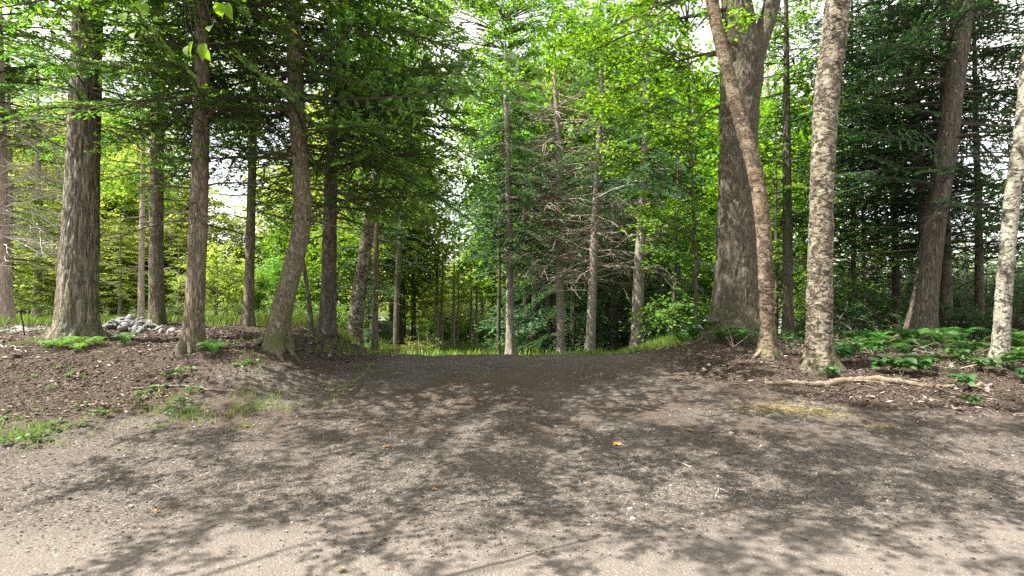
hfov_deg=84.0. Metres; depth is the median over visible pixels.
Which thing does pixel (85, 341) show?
fern
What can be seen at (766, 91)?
broadleaf tree
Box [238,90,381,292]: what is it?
broadleaf tree
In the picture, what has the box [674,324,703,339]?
fern
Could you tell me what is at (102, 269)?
broadleaf tree
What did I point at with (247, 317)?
hemlock tree
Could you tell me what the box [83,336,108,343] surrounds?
fern
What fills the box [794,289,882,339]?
shrub
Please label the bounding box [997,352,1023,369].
maple seedling
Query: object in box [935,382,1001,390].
fallen branch
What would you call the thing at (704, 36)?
sky
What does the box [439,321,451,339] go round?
shrub
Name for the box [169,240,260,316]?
bushy tree
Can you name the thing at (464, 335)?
shrub
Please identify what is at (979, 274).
hemlock tree
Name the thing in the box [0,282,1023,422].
ground
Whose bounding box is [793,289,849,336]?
shrub
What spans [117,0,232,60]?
roadside maple
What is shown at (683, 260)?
young maple
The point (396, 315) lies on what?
broadleaf tree
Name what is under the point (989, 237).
shrub
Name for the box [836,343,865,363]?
maple seedling
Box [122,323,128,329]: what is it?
heap stone
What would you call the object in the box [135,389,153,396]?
weed
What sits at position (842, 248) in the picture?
hemlock tree
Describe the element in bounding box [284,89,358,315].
broadleaf tree
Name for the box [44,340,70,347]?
fern
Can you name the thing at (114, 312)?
broadleaf tree
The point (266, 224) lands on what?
broadleaf tree
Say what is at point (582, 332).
shrub
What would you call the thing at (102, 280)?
hemlock tree
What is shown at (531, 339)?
shrub
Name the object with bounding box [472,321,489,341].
shrub
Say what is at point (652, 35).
broadleaf tree
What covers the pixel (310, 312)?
sapling
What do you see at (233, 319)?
grass
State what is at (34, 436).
weed
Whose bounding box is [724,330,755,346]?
dead twig
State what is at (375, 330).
spruce tree
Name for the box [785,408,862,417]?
straw patch
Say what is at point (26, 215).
broadleaf tree
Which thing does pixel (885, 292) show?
hemlock tree
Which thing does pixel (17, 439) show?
weed
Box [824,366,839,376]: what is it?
maple seedling
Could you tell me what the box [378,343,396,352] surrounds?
shrub
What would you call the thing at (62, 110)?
broadleaf tree
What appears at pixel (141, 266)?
pine tree
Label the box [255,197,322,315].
broadleaf tree
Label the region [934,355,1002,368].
dead twig
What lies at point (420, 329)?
shrub
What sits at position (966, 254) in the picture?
hemlock tree
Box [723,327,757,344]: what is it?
fern
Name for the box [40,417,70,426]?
weed
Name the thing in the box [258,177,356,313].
broadleaf tree
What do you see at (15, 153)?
broadleaf tree
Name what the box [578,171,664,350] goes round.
spruce tree
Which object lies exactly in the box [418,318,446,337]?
shrub
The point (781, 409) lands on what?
straw patch
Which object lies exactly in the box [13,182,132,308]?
broadleaf tree
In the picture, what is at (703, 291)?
spruce tree
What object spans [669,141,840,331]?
broadleaf tree
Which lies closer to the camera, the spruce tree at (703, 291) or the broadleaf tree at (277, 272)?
the spruce tree at (703, 291)
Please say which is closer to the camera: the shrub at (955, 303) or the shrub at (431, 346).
the shrub at (955, 303)
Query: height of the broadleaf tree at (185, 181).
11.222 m
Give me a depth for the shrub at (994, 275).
20.28 m
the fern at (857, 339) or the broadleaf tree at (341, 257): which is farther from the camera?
the broadleaf tree at (341, 257)
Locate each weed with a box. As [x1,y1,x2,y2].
[0,436,24,444]
[15,429,51,439]
[32,437,52,446]
[34,425,61,434]
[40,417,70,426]
[62,423,80,429]
[64,371,86,375]
[83,408,110,418]
[94,408,117,414]
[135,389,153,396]
[149,383,170,391]
[161,372,177,377]
[169,366,196,373]
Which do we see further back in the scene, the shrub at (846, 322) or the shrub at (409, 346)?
the shrub at (409, 346)
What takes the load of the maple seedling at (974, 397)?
on the ground at (385, 326)
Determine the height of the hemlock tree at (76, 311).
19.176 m
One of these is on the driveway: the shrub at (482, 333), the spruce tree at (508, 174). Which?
the spruce tree at (508, 174)
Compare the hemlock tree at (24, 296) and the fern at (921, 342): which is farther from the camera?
the hemlock tree at (24, 296)
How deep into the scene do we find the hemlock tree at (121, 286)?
24.99 m
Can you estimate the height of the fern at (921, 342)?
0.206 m
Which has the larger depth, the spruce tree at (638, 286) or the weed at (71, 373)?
the spruce tree at (638, 286)
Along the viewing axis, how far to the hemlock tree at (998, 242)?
25.06 m
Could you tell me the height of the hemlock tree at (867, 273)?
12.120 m
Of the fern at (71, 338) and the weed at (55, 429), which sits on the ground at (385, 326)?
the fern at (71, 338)
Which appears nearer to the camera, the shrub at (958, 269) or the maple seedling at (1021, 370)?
the maple seedling at (1021, 370)
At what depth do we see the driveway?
5.69 m
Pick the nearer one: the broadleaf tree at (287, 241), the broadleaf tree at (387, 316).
the broadleaf tree at (287, 241)
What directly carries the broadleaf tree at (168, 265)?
on the ground at (385, 326)
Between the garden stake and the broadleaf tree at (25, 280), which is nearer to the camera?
the garden stake
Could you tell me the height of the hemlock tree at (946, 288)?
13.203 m
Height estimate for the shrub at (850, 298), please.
3.160 m
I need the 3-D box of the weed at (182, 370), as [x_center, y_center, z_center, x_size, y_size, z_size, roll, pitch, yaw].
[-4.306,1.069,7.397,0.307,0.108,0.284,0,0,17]
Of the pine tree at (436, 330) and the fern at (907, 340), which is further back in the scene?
the pine tree at (436, 330)
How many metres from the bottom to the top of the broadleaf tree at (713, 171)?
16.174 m
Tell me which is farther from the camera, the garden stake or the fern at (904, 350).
the garden stake
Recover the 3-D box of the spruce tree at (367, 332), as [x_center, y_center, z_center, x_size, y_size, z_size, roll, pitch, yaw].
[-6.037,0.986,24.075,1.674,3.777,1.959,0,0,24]
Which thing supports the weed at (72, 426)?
on the driveway
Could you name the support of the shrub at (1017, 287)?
on the ground at (385, 326)
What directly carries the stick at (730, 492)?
on the road
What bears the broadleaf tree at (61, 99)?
on the ground at (385, 326)
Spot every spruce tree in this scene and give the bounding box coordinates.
[313,54,437,350]
[363,267,392,349]
[439,49,575,354]
[474,133,555,353]
[476,141,585,354]
[484,51,647,354]
[494,137,607,353]
[517,148,626,354]
[527,9,653,353]
[553,167,631,350]
[564,124,665,350]
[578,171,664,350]
[588,0,713,348]
[613,146,706,343]
[618,109,717,345]
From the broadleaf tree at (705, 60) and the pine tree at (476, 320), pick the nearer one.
the broadleaf tree at (705, 60)
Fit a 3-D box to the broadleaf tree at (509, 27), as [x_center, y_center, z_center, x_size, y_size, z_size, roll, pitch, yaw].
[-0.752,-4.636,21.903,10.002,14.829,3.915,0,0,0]
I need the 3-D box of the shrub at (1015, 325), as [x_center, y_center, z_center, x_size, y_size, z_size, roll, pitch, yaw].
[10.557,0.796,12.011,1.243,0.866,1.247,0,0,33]
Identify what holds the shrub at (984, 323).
on the ground at (385, 326)
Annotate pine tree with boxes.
[0,0,146,322]
[99,25,186,316]
[415,238,458,351]
[422,235,465,348]
[439,215,469,347]
[439,251,473,343]
[448,238,491,346]
[462,239,488,344]
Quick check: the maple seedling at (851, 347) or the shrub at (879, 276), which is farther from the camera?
the shrub at (879, 276)
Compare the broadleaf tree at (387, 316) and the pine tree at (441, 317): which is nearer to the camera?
the pine tree at (441, 317)
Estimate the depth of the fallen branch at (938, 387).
7.53 m
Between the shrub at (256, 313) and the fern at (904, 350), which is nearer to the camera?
the fern at (904, 350)
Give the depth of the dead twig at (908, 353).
9.13 m
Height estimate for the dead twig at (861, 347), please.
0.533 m
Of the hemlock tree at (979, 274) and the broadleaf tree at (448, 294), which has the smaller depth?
the hemlock tree at (979, 274)
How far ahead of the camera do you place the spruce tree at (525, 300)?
28.88 m
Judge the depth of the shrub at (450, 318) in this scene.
54.97 m
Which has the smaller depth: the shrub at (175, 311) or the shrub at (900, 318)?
the shrub at (900, 318)
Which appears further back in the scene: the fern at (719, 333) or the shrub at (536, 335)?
the shrub at (536, 335)
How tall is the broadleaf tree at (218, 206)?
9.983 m
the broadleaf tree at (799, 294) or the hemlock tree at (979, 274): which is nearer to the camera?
the hemlock tree at (979, 274)
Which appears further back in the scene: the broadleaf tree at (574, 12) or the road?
the broadleaf tree at (574, 12)
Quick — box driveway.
[0,345,1023,507]
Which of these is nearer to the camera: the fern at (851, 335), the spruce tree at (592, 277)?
the fern at (851, 335)
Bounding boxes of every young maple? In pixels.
[555,0,720,331]
[619,135,713,341]
[758,0,848,337]
[805,32,945,336]
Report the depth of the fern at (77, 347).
8.00 m
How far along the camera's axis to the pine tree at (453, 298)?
41.91 m
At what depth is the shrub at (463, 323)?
53.40 m
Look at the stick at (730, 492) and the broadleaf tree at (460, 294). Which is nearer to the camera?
the stick at (730, 492)
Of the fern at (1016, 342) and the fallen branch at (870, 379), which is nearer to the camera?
the fallen branch at (870, 379)
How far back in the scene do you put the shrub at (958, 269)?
22.64 m
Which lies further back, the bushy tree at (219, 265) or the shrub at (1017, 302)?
the bushy tree at (219, 265)
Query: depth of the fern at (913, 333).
11.23 m
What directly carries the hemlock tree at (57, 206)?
on the ground at (385, 326)
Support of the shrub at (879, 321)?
on the ground at (385, 326)
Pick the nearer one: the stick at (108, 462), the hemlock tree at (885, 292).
the stick at (108, 462)
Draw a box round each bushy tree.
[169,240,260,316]
[206,255,267,316]
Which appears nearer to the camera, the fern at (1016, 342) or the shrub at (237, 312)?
the fern at (1016, 342)
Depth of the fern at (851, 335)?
11.44 m
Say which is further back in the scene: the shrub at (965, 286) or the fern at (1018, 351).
the shrub at (965, 286)
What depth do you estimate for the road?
3.64 m
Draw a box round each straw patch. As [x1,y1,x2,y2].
[711,398,851,416]
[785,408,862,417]
[853,422,912,428]
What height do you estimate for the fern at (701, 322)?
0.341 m
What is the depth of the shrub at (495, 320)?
46.48 m
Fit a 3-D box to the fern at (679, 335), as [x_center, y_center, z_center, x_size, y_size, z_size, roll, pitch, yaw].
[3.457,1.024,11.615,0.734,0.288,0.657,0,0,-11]
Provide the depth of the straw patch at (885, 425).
6.14 m
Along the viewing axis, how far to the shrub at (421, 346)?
21.95 m
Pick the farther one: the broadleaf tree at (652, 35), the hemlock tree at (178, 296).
the broadleaf tree at (652, 35)
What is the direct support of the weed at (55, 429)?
on the driveway
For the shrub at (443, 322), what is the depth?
52.59 m
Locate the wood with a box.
[145,244,1022,315]
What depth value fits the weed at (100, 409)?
6.39 m
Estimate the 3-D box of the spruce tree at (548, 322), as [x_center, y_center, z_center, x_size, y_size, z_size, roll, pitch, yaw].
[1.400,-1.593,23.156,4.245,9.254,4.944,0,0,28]
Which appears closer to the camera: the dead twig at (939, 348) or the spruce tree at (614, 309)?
the dead twig at (939, 348)
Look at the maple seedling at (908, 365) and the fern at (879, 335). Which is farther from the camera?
the fern at (879, 335)
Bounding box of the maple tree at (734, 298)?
[529,0,780,343]
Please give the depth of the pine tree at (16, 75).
13.46 m
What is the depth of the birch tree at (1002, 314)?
8.43 m
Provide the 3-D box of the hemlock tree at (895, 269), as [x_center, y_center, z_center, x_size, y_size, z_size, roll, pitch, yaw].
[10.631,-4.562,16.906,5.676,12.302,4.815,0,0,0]
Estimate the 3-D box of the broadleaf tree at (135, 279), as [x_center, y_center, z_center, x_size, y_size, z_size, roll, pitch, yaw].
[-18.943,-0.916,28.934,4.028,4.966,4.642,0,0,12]
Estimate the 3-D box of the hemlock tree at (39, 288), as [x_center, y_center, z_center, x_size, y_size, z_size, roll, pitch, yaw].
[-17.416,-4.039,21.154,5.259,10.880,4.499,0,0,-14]
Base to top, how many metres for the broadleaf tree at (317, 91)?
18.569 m
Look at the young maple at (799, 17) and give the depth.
16.92 m
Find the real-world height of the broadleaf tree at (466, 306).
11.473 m
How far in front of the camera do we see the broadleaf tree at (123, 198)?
30.40 m
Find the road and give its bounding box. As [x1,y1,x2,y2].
[0,488,1023,575]
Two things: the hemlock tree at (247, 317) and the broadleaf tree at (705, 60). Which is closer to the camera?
the hemlock tree at (247, 317)
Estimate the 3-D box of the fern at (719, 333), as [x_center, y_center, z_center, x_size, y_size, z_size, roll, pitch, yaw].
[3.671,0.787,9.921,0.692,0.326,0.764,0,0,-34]
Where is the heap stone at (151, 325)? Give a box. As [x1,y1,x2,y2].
[146,323,156,328]
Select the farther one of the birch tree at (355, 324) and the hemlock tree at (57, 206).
the hemlock tree at (57, 206)
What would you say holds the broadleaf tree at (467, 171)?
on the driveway
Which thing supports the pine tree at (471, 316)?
on the ground at (385, 326)
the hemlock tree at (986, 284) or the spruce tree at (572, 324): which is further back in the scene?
the spruce tree at (572, 324)
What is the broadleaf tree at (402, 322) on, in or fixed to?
on the ground at (385, 326)
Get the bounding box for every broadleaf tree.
[11,100,59,313]
[13,91,216,315]
[13,151,61,313]
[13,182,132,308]
[14,75,106,315]
[14,231,53,315]
[27,97,125,304]
[43,201,137,315]
[46,144,188,315]
[100,225,185,314]
[101,149,225,306]
[109,212,216,313]
[132,178,256,314]
[206,211,273,313]
[225,160,317,305]
[237,269,277,315]
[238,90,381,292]
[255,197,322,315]
[255,254,310,310]
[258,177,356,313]
[272,215,395,327]
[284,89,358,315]
[289,55,442,318]
[292,131,444,331]
[337,64,452,353]
[352,202,449,322]
[358,134,462,348]
[378,201,461,345]
[378,243,445,328]
[380,0,619,353]
[405,266,448,333]
[416,271,470,322]
[424,249,501,326]
[432,30,591,349]
[439,219,503,340]
[458,12,620,351]
[485,0,655,330]
[493,18,581,346]
[519,0,683,342]
[543,28,696,320]
[566,1,712,323]
[589,7,719,327]
[626,60,763,333]
[633,39,797,319]
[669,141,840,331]
[673,44,867,337]
[761,85,883,339]
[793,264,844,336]
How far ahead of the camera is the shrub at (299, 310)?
18.00 m
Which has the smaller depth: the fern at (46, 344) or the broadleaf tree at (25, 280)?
the fern at (46, 344)
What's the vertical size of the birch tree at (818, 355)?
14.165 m
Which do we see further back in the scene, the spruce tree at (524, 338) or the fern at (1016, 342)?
the spruce tree at (524, 338)
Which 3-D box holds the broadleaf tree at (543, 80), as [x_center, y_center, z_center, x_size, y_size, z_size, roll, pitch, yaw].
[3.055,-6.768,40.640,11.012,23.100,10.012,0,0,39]
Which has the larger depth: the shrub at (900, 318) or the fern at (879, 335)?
the shrub at (900, 318)
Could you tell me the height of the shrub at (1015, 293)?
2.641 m
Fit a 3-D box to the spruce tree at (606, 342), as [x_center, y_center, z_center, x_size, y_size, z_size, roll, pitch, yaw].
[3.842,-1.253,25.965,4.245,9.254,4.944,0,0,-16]
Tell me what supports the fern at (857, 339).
on the ground at (385, 326)
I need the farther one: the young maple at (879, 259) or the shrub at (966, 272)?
the shrub at (966, 272)
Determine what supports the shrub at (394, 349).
on the ground at (385, 326)
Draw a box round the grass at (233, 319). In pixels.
[0,309,1023,451]
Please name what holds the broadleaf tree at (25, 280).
on the ground at (385, 326)
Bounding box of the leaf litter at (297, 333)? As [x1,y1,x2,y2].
[0,320,1023,557]
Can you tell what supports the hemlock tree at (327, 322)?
on the ground at (385, 326)
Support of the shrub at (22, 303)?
on the ground at (385, 326)
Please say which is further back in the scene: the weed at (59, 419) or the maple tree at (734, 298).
the maple tree at (734, 298)
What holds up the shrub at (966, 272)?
on the ground at (385, 326)
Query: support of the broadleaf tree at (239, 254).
on the ground at (385, 326)
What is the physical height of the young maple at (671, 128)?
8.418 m
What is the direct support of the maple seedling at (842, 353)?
on the ground at (385, 326)
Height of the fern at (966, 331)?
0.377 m
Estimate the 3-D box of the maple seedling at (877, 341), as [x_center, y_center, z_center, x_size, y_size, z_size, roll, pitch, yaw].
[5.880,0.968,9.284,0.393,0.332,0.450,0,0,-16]
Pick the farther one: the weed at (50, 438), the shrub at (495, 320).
the shrub at (495, 320)
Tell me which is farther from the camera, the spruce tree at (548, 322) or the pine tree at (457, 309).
the pine tree at (457, 309)
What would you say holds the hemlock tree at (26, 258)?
on the ground at (385, 326)
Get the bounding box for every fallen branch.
[765,375,933,387]
[926,378,990,396]
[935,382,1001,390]
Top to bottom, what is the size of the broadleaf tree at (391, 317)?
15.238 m
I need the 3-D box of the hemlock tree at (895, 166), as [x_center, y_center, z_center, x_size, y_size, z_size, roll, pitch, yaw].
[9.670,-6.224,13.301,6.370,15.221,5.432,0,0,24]
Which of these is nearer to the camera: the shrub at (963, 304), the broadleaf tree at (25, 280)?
the shrub at (963, 304)
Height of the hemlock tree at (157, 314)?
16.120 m
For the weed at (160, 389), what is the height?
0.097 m
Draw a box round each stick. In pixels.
[91,459,125,463]
[131,385,235,391]
[717,487,746,493]
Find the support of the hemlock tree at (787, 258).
on the ground at (385, 326)
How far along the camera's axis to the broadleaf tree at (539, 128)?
29.52 m
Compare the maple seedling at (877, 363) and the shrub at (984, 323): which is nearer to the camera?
the maple seedling at (877, 363)
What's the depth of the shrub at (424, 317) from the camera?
53.92 m
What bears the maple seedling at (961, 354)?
on the ground at (385, 326)
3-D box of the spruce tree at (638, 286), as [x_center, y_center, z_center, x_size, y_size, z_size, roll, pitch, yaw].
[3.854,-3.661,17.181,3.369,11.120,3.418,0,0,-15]
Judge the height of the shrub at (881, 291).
3.777 m
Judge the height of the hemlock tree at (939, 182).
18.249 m
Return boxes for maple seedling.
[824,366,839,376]
[835,348,851,358]
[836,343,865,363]
[859,337,892,355]
[869,356,895,372]
[887,357,917,375]
[905,356,932,373]
[919,354,937,369]
[943,347,971,363]
[949,372,978,389]
[960,393,983,405]
[969,356,1001,372]
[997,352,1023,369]
[1015,367,1023,382]
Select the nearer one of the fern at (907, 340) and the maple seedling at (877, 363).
the maple seedling at (877, 363)
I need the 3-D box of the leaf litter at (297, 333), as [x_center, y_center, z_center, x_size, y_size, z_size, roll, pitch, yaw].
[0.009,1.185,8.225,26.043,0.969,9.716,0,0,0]
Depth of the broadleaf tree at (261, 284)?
26.96 m
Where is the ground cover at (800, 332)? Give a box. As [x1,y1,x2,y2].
[0,316,1018,442]
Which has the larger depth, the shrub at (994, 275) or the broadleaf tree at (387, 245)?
the broadleaf tree at (387, 245)
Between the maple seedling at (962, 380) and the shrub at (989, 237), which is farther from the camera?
the shrub at (989, 237)
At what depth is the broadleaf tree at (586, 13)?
33.89 m
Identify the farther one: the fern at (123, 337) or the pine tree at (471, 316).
the pine tree at (471, 316)
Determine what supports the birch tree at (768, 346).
on the ground at (385, 326)
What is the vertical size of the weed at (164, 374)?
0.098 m
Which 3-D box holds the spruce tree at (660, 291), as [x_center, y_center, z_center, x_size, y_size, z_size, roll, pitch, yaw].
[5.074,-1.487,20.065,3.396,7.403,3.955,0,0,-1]
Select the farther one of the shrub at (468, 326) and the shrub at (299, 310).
the shrub at (468, 326)
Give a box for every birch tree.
[346,0,524,347]
[706,0,790,361]
[797,0,850,376]
[986,34,1023,366]
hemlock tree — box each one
[0,0,230,341]
[0,0,410,355]
[3,2,110,317]
[11,29,116,316]
[13,176,59,310]
[14,126,108,308]
[18,0,286,324]
[36,0,504,361]
[99,160,146,315]
[99,213,165,315]
[161,4,319,326]
[164,232,206,315]
[210,0,505,338]
[694,0,888,339]
[759,0,964,335]
[776,0,1023,327]
[776,0,1023,341]
[778,0,1002,335]
[797,1,984,337]
[833,0,1023,333]
[843,0,1023,339]
[878,265,891,334]
[952,229,988,277]
[970,160,1023,296]
[984,197,1023,317]
[984,261,994,334]
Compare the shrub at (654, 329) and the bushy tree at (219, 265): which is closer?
the shrub at (654, 329)
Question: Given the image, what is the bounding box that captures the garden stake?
[17,309,24,334]
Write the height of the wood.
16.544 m
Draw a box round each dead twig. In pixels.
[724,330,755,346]
[843,324,873,354]
[906,342,942,355]
[912,330,956,353]
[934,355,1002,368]
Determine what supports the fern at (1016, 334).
on the ground at (385, 326)
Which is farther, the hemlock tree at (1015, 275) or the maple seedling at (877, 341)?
the hemlock tree at (1015, 275)
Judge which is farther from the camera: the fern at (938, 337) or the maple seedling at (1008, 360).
the fern at (938, 337)
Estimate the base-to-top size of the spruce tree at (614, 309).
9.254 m
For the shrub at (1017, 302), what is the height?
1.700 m
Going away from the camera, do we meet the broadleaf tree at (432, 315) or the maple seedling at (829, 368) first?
the maple seedling at (829, 368)
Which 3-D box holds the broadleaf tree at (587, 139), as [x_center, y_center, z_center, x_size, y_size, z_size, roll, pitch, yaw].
[5.853,-4.918,31.494,9.281,18.576,10.208,0,0,-22]
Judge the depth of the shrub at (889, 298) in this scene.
17.80 m
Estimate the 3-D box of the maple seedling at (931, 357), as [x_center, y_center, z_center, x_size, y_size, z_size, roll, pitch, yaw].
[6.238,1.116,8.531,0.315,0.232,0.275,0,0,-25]
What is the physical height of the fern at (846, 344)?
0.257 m
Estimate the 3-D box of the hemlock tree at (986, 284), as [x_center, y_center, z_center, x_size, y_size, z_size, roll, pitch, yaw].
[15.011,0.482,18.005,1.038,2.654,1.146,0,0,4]
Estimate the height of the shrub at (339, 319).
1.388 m
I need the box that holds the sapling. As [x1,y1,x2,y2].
[250,192,338,335]
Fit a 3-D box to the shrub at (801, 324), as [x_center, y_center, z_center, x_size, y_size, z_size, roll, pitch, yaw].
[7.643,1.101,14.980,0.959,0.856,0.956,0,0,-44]
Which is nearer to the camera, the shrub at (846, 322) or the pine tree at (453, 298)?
the shrub at (846, 322)
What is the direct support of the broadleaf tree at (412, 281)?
on the ground at (385, 326)
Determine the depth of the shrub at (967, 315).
13.04 m
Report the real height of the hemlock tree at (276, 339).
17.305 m
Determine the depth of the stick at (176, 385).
7.03 m
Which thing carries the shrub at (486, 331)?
on the ground at (385, 326)
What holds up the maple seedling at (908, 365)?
on the ground at (385, 326)
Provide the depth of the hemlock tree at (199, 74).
7.88 m
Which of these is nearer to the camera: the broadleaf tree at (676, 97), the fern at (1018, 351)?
the fern at (1018, 351)
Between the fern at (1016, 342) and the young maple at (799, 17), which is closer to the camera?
the fern at (1016, 342)
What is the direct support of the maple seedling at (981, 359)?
on the ground at (385, 326)
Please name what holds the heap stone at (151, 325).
on the ground at (385, 326)
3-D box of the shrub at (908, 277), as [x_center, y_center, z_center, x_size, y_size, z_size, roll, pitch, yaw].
[14.842,0.629,21.030,3.158,4.313,3.170,0,0,15]
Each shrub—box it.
[15,291,49,314]
[166,301,184,318]
[224,301,242,317]
[255,308,269,317]
[292,300,317,316]
[306,301,368,332]
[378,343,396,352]
[384,339,402,352]
[399,337,421,353]
[402,333,431,354]
[406,305,444,333]
[416,324,425,333]
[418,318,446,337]
[418,334,441,352]
[424,310,459,337]
[434,306,468,337]
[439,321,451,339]
[447,315,480,337]
[447,317,480,340]
[449,324,468,340]
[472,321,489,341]
[473,316,505,342]
[484,312,522,341]
[516,324,554,350]
[518,316,555,351]
[566,325,607,348]
[645,323,671,338]
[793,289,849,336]
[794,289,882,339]
[794,315,805,339]
[800,264,883,339]
[833,297,883,337]
[835,257,911,329]
[837,247,915,327]
[840,291,909,337]
[844,275,909,335]
[879,312,906,334]
[880,257,959,314]
[891,285,973,328]
[901,245,1018,332]
[902,272,973,332]
[909,254,1022,338]
[938,298,993,339]
[939,278,1022,340]
[953,265,1023,340]
[954,236,1023,328]
[959,258,1023,322]
[962,311,992,340]
[966,275,1023,331]
[976,307,1023,337]
[985,273,1023,330]
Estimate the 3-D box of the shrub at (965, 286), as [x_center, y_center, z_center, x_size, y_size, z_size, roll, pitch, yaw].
[14.583,0.650,19.326,3.101,3.362,3.089,0,0,37]
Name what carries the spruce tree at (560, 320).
on the ground at (385, 326)
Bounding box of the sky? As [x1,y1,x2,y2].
[3,0,1023,277]
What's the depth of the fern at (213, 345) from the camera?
7.73 m
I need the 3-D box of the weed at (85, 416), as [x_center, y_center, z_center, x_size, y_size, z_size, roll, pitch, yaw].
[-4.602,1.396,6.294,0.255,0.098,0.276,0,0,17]
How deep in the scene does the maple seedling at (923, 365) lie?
8.22 m
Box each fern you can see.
[38,339,59,346]
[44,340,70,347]
[56,336,83,345]
[65,343,88,349]
[67,336,104,345]
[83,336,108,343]
[112,332,142,343]
[194,339,230,355]
[667,331,697,342]
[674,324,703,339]
[686,318,720,329]
[701,324,745,341]
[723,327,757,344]
[835,329,874,342]
[835,341,864,353]
[843,336,874,344]
[850,330,902,344]
[882,337,917,352]
[883,328,933,344]
[890,343,920,356]
[912,339,938,347]
[920,328,972,347]
[937,327,988,341]
[945,340,988,355]
[985,336,1023,355]
[987,328,1023,341]
[1011,346,1023,358]
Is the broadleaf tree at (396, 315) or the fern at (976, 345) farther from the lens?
the broadleaf tree at (396, 315)
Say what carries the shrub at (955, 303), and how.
on the ground at (385, 326)

